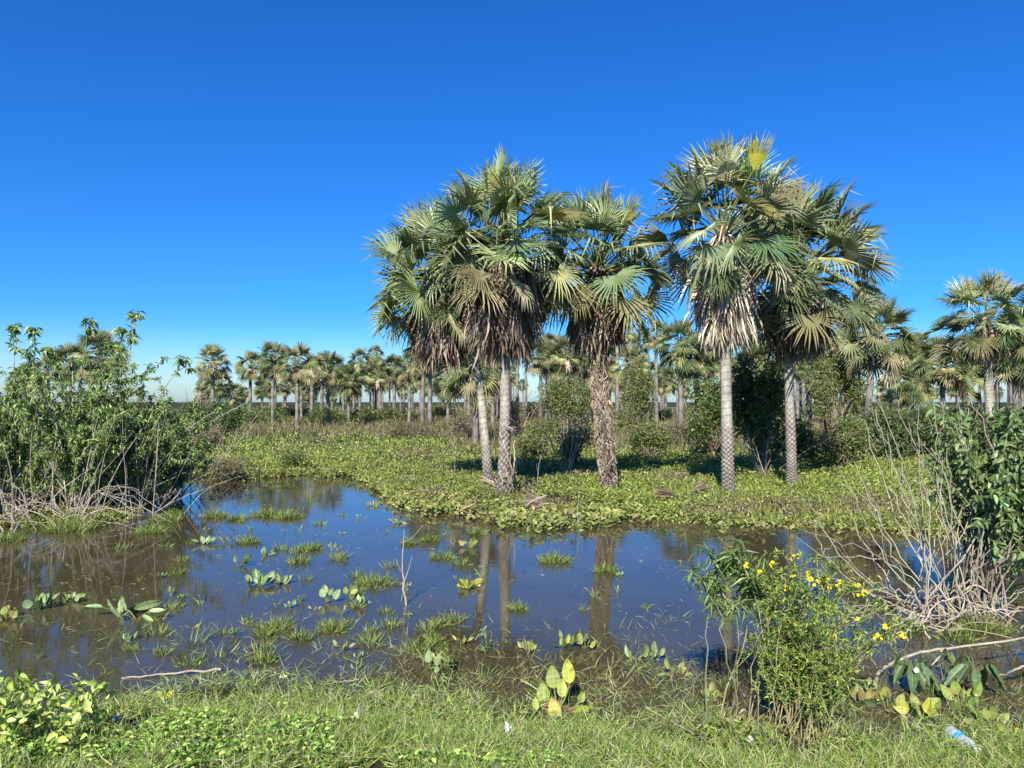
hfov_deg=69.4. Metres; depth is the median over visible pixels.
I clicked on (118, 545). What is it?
grass tuft
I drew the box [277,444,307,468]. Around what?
bush
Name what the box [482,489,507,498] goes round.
grass tuft
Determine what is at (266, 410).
bush
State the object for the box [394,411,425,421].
bush
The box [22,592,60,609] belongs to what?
water plant
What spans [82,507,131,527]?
dead branch
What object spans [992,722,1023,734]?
water plant
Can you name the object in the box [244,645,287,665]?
grass tuft
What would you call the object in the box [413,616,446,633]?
grass tuft
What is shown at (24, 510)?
dead branch
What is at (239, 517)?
grass tuft
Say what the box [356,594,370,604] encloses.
water plant
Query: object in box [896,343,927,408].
palm tree
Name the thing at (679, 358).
palm tree
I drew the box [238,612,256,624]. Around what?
grass tuft
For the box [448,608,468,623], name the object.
grass tuft
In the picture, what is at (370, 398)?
palm tree
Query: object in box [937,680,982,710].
water plant
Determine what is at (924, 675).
hanging leaf plant
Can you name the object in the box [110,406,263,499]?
leafy shrub
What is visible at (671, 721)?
stick
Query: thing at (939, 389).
palm tree
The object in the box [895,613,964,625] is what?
dead branch
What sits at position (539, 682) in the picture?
grass tuft
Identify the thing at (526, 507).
fallen frond
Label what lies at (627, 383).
palm tree
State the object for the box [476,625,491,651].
leafy sprout
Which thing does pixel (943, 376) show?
palm tree
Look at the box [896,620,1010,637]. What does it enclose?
dead branch
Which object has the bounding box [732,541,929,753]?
flowering bush
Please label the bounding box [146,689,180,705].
water plant
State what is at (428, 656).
water plant
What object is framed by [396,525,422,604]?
bare sapling
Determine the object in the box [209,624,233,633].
grass tuft
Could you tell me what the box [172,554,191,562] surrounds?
grass tuft
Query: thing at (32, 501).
dead branch
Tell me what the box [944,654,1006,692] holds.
hanging leaf plant
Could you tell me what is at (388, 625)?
grass tuft
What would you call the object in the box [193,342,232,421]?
palm tree
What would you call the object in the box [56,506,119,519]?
dead branch
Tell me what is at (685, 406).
bush
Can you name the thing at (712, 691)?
water plant
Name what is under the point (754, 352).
palm tree
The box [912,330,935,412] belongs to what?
palm tree
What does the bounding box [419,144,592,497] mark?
palm tree
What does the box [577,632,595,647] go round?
water plant
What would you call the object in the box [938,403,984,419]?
bush
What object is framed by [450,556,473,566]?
grass tuft
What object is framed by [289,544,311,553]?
grass tuft
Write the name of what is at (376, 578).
grass tuft
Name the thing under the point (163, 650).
grass tuft
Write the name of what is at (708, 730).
herb
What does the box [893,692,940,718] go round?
water plant
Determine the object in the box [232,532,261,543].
grass tuft
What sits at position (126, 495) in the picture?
dead branch
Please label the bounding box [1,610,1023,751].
drowned grass
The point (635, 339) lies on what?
palm tree
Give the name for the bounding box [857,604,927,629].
dead branch
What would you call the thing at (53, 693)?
herb
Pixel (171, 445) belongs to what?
leafy shrub
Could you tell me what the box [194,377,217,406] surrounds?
palm tree
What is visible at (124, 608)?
water plant
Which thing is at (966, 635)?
grass tuft
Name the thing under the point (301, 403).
palm tree
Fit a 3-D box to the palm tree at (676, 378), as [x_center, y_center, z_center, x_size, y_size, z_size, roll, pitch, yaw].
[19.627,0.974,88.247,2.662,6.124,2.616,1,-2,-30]
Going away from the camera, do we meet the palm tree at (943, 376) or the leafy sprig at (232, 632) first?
the leafy sprig at (232, 632)
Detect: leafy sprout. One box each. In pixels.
[432,642,455,686]
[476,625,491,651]
[937,648,967,688]
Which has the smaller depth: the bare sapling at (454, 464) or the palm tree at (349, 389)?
the bare sapling at (454, 464)
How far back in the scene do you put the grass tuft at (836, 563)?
8.91 m
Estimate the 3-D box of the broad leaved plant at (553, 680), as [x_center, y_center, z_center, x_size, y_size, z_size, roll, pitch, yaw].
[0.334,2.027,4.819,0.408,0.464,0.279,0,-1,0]
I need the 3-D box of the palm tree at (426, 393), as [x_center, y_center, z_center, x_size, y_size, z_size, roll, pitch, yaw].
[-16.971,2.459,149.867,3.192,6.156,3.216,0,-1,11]
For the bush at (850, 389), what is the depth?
26.88 m
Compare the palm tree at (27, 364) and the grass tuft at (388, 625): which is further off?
the palm tree at (27, 364)
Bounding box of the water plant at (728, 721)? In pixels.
[724,716,751,729]
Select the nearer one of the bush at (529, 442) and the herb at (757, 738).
the herb at (757, 738)
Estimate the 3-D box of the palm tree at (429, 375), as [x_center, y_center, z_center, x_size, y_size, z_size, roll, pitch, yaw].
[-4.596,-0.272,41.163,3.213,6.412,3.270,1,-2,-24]
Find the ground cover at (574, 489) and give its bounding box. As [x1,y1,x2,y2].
[0,406,1017,536]
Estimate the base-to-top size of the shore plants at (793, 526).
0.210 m
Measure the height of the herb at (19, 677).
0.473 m
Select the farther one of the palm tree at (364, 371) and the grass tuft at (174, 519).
the palm tree at (364, 371)
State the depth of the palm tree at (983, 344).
25.80 m
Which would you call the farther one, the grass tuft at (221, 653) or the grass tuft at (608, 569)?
the grass tuft at (608, 569)
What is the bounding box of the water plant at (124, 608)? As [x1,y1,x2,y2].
[107,597,165,620]
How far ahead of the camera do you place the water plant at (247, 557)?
9.02 m
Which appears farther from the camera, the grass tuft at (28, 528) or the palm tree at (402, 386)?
the palm tree at (402, 386)
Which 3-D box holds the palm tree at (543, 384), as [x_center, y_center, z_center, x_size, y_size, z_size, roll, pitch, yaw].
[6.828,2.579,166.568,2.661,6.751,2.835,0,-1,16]
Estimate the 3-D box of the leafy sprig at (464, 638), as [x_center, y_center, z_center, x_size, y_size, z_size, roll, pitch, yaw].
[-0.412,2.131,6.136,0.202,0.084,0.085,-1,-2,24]
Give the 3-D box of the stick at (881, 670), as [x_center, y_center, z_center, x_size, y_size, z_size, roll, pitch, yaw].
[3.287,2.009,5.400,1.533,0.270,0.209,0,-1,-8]
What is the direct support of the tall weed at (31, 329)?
on the ground at (484, 494)
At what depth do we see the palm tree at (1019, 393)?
121.09 m
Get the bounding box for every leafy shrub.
[0,352,161,521]
[0,365,70,529]
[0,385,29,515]
[3,356,169,487]
[47,378,252,516]
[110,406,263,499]
[795,391,1023,627]
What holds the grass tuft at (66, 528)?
on the water
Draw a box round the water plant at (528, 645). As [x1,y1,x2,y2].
[517,639,536,651]
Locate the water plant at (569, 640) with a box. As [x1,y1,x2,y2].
[552,629,578,649]
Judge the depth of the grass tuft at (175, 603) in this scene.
7.14 m
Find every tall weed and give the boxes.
[4,322,24,488]
[20,326,47,511]
[37,346,60,503]
[73,317,98,503]
[100,341,121,373]
[106,327,129,510]
[123,310,147,493]
[124,355,197,508]
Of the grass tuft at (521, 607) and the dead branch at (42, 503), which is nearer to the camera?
the grass tuft at (521, 607)
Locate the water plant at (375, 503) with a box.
[366,500,381,505]
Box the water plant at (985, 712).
[962,702,1009,729]
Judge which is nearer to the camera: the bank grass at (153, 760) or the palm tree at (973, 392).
the bank grass at (153, 760)
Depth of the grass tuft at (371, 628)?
6.45 m
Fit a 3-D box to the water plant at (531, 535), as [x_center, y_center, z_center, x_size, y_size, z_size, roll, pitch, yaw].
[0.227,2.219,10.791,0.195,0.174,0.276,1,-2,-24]
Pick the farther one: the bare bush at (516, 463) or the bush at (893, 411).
the bush at (893, 411)
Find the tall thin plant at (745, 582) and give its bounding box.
[674,534,781,732]
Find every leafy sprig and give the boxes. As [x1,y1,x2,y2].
[123,631,137,641]
[154,611,169,620]
[177,594,187,600]
[192,594,206,605]
[216,536,233,542]
[230,627,240,636]
[283,599,295,608]
[332,640,355,650]
[351,660,361,669]
[354,650,363,658]
[411,648,428,662]
[440,669,454,683]
[452,635,473,643]
[470,568,483,577]
[584,587,599,596]
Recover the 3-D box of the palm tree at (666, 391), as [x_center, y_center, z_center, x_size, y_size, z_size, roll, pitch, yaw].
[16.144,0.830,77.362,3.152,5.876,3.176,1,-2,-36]
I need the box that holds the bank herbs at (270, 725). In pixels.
[0,698,568,767]
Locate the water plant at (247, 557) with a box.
[234,553,250,565]
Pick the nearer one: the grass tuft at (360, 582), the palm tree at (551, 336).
the grass tuft at (360, 582)
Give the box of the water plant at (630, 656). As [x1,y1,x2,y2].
[625,644,651,661]
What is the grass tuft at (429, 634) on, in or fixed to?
on the water
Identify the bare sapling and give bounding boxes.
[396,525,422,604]
[449,443,464,484]
[575,496,579,529]
[747,429,765,478]
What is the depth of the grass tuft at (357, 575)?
8.39 m
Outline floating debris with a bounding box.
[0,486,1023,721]
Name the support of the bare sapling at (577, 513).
on the ground at (484, 494)
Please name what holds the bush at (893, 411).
on the ground at (484, 494)
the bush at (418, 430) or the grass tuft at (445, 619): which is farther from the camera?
the bush at (418, 430)
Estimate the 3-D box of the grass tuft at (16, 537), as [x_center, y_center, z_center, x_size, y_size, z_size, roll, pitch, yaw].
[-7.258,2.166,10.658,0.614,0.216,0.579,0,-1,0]
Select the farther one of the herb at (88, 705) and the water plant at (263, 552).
the water plant at (263, 552)
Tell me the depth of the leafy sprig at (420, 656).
5.70 m
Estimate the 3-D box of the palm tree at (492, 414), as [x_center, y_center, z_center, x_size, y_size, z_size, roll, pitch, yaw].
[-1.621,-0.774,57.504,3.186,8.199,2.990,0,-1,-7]
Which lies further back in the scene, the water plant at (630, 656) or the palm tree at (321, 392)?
the palm tree at (321, 392)
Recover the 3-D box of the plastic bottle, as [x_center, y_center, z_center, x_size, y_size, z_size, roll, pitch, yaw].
[2.604,2.062,4.265,0.084,0.084,0.275,0,-4,-1]
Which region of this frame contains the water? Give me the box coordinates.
[0,476,1023,749]
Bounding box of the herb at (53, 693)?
[0,672,88,743]
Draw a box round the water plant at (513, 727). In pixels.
[507,722,524,737]
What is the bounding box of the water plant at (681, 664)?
[658,658,691,675]
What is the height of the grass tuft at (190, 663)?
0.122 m
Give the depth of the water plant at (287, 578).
8.13 m
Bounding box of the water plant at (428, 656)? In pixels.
[425,649,442,672]
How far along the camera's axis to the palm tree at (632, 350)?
50.79 m
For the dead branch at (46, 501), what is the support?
on the ground at (484, 494)
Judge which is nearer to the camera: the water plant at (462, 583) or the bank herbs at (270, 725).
the bank herbs at (270, 725)
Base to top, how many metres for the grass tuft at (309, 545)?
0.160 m
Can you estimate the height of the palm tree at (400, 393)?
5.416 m
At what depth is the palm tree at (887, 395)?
64.10 m
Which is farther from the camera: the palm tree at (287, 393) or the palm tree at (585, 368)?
the palm tree at (287, 393)
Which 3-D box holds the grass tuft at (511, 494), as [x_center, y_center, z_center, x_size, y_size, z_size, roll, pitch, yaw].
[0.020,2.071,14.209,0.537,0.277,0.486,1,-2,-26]
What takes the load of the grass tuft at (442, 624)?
on the water
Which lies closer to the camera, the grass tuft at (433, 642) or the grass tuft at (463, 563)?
the grass tuft at (433, 642)
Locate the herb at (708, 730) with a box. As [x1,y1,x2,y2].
[680,709,762,747]
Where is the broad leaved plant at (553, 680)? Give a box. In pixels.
[532,658,591,716]
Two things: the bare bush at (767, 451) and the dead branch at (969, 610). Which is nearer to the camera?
the dead branch at (969, 610)
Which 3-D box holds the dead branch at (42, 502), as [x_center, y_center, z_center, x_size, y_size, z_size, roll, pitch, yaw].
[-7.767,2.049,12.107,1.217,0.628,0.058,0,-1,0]
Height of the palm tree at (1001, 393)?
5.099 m
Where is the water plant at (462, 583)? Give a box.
[457,578,483,588]
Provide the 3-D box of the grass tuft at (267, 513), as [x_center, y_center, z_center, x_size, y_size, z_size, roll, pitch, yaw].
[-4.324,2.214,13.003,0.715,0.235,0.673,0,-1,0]
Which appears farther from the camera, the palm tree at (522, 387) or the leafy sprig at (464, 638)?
the palm tree at (522, 387)
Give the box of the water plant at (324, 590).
[319,584,339,601]
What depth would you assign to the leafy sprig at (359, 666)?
5.51 m
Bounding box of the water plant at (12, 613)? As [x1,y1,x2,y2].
[0,604,17,620]
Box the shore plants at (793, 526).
[646,507,1023,544]
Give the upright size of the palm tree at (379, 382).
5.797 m
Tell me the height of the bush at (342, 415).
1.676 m
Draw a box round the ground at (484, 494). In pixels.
[0,402,1016,767]
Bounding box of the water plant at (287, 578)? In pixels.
[270,573,292,583]
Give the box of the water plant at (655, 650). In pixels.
[644,641,664,659]
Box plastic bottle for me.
[944,726,981,753]
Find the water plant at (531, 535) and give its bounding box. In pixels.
[520,531,535,539]
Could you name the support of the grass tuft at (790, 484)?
on the ground at (484, 494)
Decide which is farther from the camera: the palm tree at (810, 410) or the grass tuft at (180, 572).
the palm tree at (810, 410)
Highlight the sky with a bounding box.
[0,0,1023,401]
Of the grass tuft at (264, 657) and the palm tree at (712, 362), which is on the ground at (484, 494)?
the palm tree at (712, 362)
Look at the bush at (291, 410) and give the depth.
87.56 m
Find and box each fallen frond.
[456,490,480,514]
[478,475,496,491]
[518,488,543,505]
[522,495,549,513]
[650,486,677,501]
[691,473,717,494]
[915,489,946,499]
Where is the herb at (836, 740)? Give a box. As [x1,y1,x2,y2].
[791,709,867,755]
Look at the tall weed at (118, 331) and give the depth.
13.31 m
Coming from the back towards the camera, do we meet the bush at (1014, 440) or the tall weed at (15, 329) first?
the bush at (1014, 440)
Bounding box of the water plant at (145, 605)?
[85,596,162,616]
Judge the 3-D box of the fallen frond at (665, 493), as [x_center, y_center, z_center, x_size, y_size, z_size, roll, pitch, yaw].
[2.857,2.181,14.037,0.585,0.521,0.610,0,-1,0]
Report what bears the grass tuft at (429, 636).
on the water
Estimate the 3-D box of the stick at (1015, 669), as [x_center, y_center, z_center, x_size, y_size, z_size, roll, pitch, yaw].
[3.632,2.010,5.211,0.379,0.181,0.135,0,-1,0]
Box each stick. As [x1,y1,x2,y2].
[121,668,220,678]
[646,707,700,737]
[873,637,1023,681]
[999,665,1023,675]
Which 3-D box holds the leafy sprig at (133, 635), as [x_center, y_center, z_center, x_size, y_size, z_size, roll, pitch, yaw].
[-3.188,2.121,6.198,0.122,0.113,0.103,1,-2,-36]
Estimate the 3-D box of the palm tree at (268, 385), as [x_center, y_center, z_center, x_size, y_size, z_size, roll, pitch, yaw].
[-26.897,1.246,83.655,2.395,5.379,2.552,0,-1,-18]
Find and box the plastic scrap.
[504,721,511,733]
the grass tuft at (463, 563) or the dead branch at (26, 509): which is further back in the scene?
the dead branch at (26, 509)
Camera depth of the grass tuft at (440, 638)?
6.11 m
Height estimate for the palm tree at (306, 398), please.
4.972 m
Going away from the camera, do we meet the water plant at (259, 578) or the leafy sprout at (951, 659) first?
the leafy sprout at (951, 659)
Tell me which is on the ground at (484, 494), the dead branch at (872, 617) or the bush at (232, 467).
the bush at (232, 467)
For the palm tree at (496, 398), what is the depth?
93.32 m
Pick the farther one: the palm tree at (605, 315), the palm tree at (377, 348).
the palm tree at (377, 348)
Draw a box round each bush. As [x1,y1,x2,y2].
[143,404,187,420]
[166,388,217,436]
[190,421,232,451]
[203,475,248,511]
[205,448,255,481]
[208,393,250,434]
[239,408,286,425]
[257,403,287,417]
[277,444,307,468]
[279,404,324,417]
[299,403,337,426]
[320,406,371,423]
[357,403,414,424]
[375,410,443,438]
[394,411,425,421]
[425,402,454,417]
[436,401,498,439]
[444,404,463,414]
[488,401,519,415]
[496,383,546,436]
[509,440,523,486]
[510,414,565,459]
[520,401,551,420]
[534,353,592,434]
[534,409,593,475]
[553,413,595,466]
[611,346,670,435]
[619,412,679,458]
[627,406,677,420]
[640,404,696,449]
[667,405,691,413]
[676,372,735,456]
[713,346,809,470]
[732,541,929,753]
[733,424,835,474]
[773,405,805,416]
[775,412,825,464]
[794,329,879,446]
[802,408,822,416]
[805,407,881,467]
[849,398,926,460]
[872,406,936,422]
[896,383,991,456]
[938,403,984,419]
[981,403,1023,459]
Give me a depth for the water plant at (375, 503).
14.27 m
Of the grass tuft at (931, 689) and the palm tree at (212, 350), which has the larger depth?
the palm tree at (212, 350)
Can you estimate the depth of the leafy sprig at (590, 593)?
7.58 m
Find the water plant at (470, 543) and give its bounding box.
[458,540,478,547]
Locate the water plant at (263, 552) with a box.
[261,547,274,556]
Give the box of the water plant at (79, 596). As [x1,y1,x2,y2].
[60,592,85,603]
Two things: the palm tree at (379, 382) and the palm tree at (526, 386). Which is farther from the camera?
the palm tree at (526, 386)
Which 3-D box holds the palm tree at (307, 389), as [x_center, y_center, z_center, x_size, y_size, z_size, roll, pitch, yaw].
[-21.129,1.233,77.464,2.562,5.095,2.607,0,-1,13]
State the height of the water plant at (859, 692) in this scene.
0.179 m
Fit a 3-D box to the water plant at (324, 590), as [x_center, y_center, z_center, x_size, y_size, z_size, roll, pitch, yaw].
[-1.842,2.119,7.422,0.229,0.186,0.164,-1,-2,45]
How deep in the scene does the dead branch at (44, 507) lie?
11.45 m
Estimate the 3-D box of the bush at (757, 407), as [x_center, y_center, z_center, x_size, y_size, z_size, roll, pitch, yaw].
[6.530,1.297,19.706,2.505,4.951,2.376,1,-2,-25]
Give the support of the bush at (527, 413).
on the ground at (484, 494)
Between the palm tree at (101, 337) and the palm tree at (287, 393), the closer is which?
the palm tree at (101, 337)
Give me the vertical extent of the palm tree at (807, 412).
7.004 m
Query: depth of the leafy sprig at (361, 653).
5.78 m
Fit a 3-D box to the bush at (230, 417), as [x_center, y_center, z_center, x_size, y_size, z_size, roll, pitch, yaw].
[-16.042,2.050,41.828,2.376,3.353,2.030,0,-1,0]
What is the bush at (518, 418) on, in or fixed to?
on the ground at (484, 494)
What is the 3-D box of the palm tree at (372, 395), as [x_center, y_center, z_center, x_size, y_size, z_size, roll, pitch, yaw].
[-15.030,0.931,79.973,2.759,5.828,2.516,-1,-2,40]
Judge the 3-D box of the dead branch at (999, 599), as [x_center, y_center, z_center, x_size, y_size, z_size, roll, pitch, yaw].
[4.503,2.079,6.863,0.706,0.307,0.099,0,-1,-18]
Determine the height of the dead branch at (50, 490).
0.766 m
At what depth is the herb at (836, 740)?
4.20 m
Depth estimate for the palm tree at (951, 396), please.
133.30 m
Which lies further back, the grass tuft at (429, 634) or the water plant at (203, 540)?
the water plant at (203, 540)
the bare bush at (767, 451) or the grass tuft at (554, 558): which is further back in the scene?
the bare bush at (767, 451)
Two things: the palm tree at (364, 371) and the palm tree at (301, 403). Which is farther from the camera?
the palm tree at (364, 371)
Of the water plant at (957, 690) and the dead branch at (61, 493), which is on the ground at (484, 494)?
the dead branch at (61, 493)
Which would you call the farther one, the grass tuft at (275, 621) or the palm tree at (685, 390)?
the palm tree at (685, 390)
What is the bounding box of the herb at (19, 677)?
[0,669,35,707]
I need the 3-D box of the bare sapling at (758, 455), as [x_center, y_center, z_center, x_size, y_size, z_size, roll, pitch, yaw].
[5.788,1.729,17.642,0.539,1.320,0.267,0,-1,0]
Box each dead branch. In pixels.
[0,492,25,519]
[0,504,58,527]
[1,493,35,529]
[1,496,44,515]
[6,490,66,515]
[6,509,61,529]
[13,494,68,527]
[13,495,70,522]
[14,494,62,525]
[14,503,82,531]
[18,485,90,522]
[21,483,65,510]
[35,470,69,512]
[46,506,108,520]
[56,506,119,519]
[77,484,170,530]
[78,486,172,516]
[78,491,141,521]
[79,486,134,524]
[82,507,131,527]
[85,490,176,530]
[93,512,157,526]
[829,604,895,643]
[845,603,908,640]
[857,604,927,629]
[879,612,930,637]
[888,606,968,638]
[892,607,962,630]
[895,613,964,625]
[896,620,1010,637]
[910,595,966,637]
[917,596,1017,629]
[936,601,1022,631]
[975,590,1023,617]
[989,577,1022,616]
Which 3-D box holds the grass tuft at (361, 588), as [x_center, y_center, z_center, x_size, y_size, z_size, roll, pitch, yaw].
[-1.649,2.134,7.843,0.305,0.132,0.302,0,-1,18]
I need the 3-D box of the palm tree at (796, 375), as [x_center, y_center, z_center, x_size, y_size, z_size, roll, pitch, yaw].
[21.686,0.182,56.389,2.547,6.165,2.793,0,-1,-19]
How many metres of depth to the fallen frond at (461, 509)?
13.07 m
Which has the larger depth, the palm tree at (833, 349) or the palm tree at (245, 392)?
the palm tree at (245, 392)
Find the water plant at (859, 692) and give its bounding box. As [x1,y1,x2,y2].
[847,677,886,700]
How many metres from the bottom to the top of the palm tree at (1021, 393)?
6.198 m
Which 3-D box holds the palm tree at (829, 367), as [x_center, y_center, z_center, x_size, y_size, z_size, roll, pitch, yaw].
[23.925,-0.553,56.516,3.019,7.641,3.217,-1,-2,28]
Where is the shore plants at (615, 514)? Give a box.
[356,470,651,532]
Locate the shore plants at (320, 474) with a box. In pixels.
[191,463,365,481]
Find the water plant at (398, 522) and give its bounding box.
[389,516,406,523]
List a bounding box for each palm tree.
[4,361,45,415]
[35,353,61,398]
[44,340,92,409]
[66,328,134,429]
[191,382,209,409]
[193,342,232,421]
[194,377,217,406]
[201,369,236,418]
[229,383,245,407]
[232,350,263,413]
[239,386,248,408]
[252,340,291,422]
[252,379,270,405]
[264,354,287,407]
[264,378,284,393]
[276,341,318,430]
[277,375,295,406]
[287,368,306,418]
[299,354,320,414]
[299,380,319,394]
[299,387,319,410]
[310,349,347,427]
[312,353,333,410]
[324,386,332,405]
[330,392,337,408]
[335,363,365,421]
[336,390,341,411]
[338,362,349,411]
[341,395,356,405]
[345,362,363,411]
[347,346,371,411]
[360,191,496,490]
[360,357,395,410]
[361,355,379,373]
[362,366,375,408]
[366,344,383,409]
[369,369,390,409]
[369,389,370,409]
[382,353,405,411]
[389,380,391,409]
[391,369,415,413]
[392,350,421,421]
[392,383,407,411]
[401,337,449,435]
[405,333,424,420]
[411,378,418,411]
[412,370,427,415]
[413,385,418,410]
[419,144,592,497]
[425,375,440,389]
[425,388,434,397]
[432,366,462,422]
[435,385,449,407]
[441,353,499,444]
[455,354,486,421]
[461,362,465,410]
[480,359,494,423]
[488,375,497,415]
[495,361,512,418]
[510,357,518,418]
[510,364,520,408]
[519,378,529,405]
[521,337,563,426]
[525,349,535,418]
[530,180,676,488]
[535,338,562,418]
[535,352,547,417]
[536,332,562,354]
[537,382,544,404]
[545,332,588,426]
[550,352,586,417]
[570,349,592,427]
[608,357,619,397]
[609,343,651,405]
[613,383,624,408]
[614,324,634,421]
[619,333,629,416]
[620,332,650,424]
[629,129,819,495]
[632,360,664,420]
[642,319,672,422]
[650,317,706,427]
[654,366,677,408]
[659,390,661,409]
[667,371,686,415]
[671,330,720,412]
[683,379,691,407]
[684,387,692,408]
[706,347,739,424]
[721,175,902,483]
[731,341,781,384]
[742,335,773,366]
[783,358,809,422]
[799,378,801,416]
[803,379,804,409]
[805,362,811,423]
[806,373,813,419]
[817,313,871,421]
[823,332,836,424]
[833,294,922,453]
[856,363,866,417]
[873,377,904,410]
[889,360,937,419]
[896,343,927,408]
[905,336,929,408]
[909,334,974,413]
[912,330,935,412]
[919,268,1023,452]
[929,387,939,407]
[930,356,995,420]
[935,381,947,394]
[946,392,961,409]
[958,363,978,405]
[970,368,981,409]
[979,328,1023,417]
[994,285,1023,372]
[994,386,1004,409]
[996,365,1004,415]
[997,313,1017,409]
[1006,354,1023,411]
[1018,381,1019,407]
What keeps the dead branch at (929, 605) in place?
in the water
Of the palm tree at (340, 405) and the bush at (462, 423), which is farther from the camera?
the palm tree at (340, 405)
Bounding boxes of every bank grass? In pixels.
[0,658,1023,767]
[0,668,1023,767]
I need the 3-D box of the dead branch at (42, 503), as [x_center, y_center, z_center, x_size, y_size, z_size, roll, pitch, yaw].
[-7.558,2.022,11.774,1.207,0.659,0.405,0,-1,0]
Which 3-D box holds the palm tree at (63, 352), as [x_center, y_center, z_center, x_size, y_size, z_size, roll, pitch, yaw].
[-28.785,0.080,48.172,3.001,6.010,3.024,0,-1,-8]
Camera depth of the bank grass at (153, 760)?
4.00 m
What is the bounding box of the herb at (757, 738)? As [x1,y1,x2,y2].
[721,704,795,753]
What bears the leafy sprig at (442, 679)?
on the water
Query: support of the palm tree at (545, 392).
on the ground at (484, 494)
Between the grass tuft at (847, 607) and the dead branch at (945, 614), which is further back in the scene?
the grass tuft at (847, 607)
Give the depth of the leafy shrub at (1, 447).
12.13 m
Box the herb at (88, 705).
[0,679,115,762]
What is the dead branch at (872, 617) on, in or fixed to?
in the water
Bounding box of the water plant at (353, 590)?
[343,585,358,599]
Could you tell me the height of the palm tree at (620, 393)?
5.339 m
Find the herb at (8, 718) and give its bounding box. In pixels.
[0,691,88,755]
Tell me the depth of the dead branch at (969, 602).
6.39 m
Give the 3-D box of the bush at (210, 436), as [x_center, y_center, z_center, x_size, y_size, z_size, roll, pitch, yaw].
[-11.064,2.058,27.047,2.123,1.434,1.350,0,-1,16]
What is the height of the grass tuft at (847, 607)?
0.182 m
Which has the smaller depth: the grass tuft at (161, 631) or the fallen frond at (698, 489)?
the grass tuft at (161, 631)
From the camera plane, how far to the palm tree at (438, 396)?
123.25 m
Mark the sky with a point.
(217, 171)
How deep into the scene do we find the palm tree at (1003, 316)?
26.62 m
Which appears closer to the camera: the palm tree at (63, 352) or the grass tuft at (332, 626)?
the grass tuft at (332, 626)
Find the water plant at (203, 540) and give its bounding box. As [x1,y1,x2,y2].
[192,536,216,543]
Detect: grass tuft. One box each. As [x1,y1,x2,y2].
[0,528,31,543]
[19,522,35,529]
[32,511,105,533]
[71,528,90,536]
[104,538,145,551]
[120,642,147,651]
[128,522,172,534]
[142,620,178,636]
[144,510,188,523]
[149,644,178,656]
[158,542,174,547]
[159,599,187,611]
[163,616,218,646]
[165,507,179,514]
[166,567,189,575]
[171,652,207,666]
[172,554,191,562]
[197,642,244,661]
[199,507,228,518]
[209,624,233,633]
[224,513,252,520]
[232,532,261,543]
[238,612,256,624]
[241,636,277,653]
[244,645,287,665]
[246,505,281,517]
[247,609,301,634]
[248,626,278,638]
[270,506,304,518]
[270,541,293,550]
[272,614,297,623]
[280,623,316,641]
[284,552,311,563]
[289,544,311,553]
[296,541,319,550]
[297,573,316,580]
[305,539,325,549]
[310,517,324,524]
[312,614,357,633]
[325,548,353,561]
[341,569,366,579]
[345,581,370,591]
[348,626,387,647]
[349,598,368,608]
[351,578,370,586]
[356,570,400,586]
[361,621,382,633]
[376,558,399,568]
[377,604,395,613]
[378,613,404,629]
[398,633,430,655]
[399,538,418,544]
[400,634,446,652]
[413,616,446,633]
[418,532,442,541]
[422,633,435,642]
[423,630,438,637]
[425,634,449,646]
[426,614,453,626]
[427,546,455,559]
[427,613,456,626]
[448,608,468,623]
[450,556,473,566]
[463,570,484,586]
[465,526,489,534]
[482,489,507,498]
[502,488,525,498]
[504,599,530,610]
[519,673,556,693]
[531,548,574,564]
[577,602,590,610]
[590,560,620,572]
[714,672,745,689]
[729,488,755,496]
[760,555,780,566]
[781,479,798,488]
[821,555,852,569]
[838,599,860,613]
[880,615,930,634]
[916,679,940,692]
[928,622,982,645]
[942,604,1016,636]
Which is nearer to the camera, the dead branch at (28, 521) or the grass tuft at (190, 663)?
the grass tuft at (190, 663)
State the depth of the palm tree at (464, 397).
105.24 m
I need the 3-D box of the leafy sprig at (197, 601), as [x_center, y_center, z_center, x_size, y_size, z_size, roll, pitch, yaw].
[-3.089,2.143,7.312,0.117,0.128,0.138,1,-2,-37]
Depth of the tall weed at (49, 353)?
13.67 m
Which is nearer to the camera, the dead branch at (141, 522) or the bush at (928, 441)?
the dead branch at (141, 522)
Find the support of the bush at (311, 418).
on the ground at (484, 494)
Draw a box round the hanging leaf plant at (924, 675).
[891,652,939,693]
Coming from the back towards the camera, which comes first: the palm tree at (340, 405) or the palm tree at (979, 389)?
the palm tree at (340, 405)
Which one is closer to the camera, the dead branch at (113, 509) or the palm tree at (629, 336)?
the dead branch at (113, 509)
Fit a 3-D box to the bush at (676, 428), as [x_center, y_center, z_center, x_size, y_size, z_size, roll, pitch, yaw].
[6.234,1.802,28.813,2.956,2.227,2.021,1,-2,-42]
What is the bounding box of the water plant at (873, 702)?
[863,684,904,712]
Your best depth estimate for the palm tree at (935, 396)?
143.51 m
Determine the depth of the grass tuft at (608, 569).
8.69 m
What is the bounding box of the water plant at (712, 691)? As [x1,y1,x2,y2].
[701,681,723,701]
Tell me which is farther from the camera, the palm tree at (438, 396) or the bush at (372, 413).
the palm tree at (438, 396)
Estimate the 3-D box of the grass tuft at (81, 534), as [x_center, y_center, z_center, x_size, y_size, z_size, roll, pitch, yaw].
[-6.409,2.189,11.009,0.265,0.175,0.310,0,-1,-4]
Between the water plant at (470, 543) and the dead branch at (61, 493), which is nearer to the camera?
the water plant at (470, 543)
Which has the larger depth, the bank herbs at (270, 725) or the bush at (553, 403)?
the bush at (553, 403)
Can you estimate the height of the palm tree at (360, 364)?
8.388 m
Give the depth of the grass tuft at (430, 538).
10.62 m
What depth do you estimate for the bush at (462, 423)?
33.58 m
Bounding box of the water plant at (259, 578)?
[245,568,275,587]

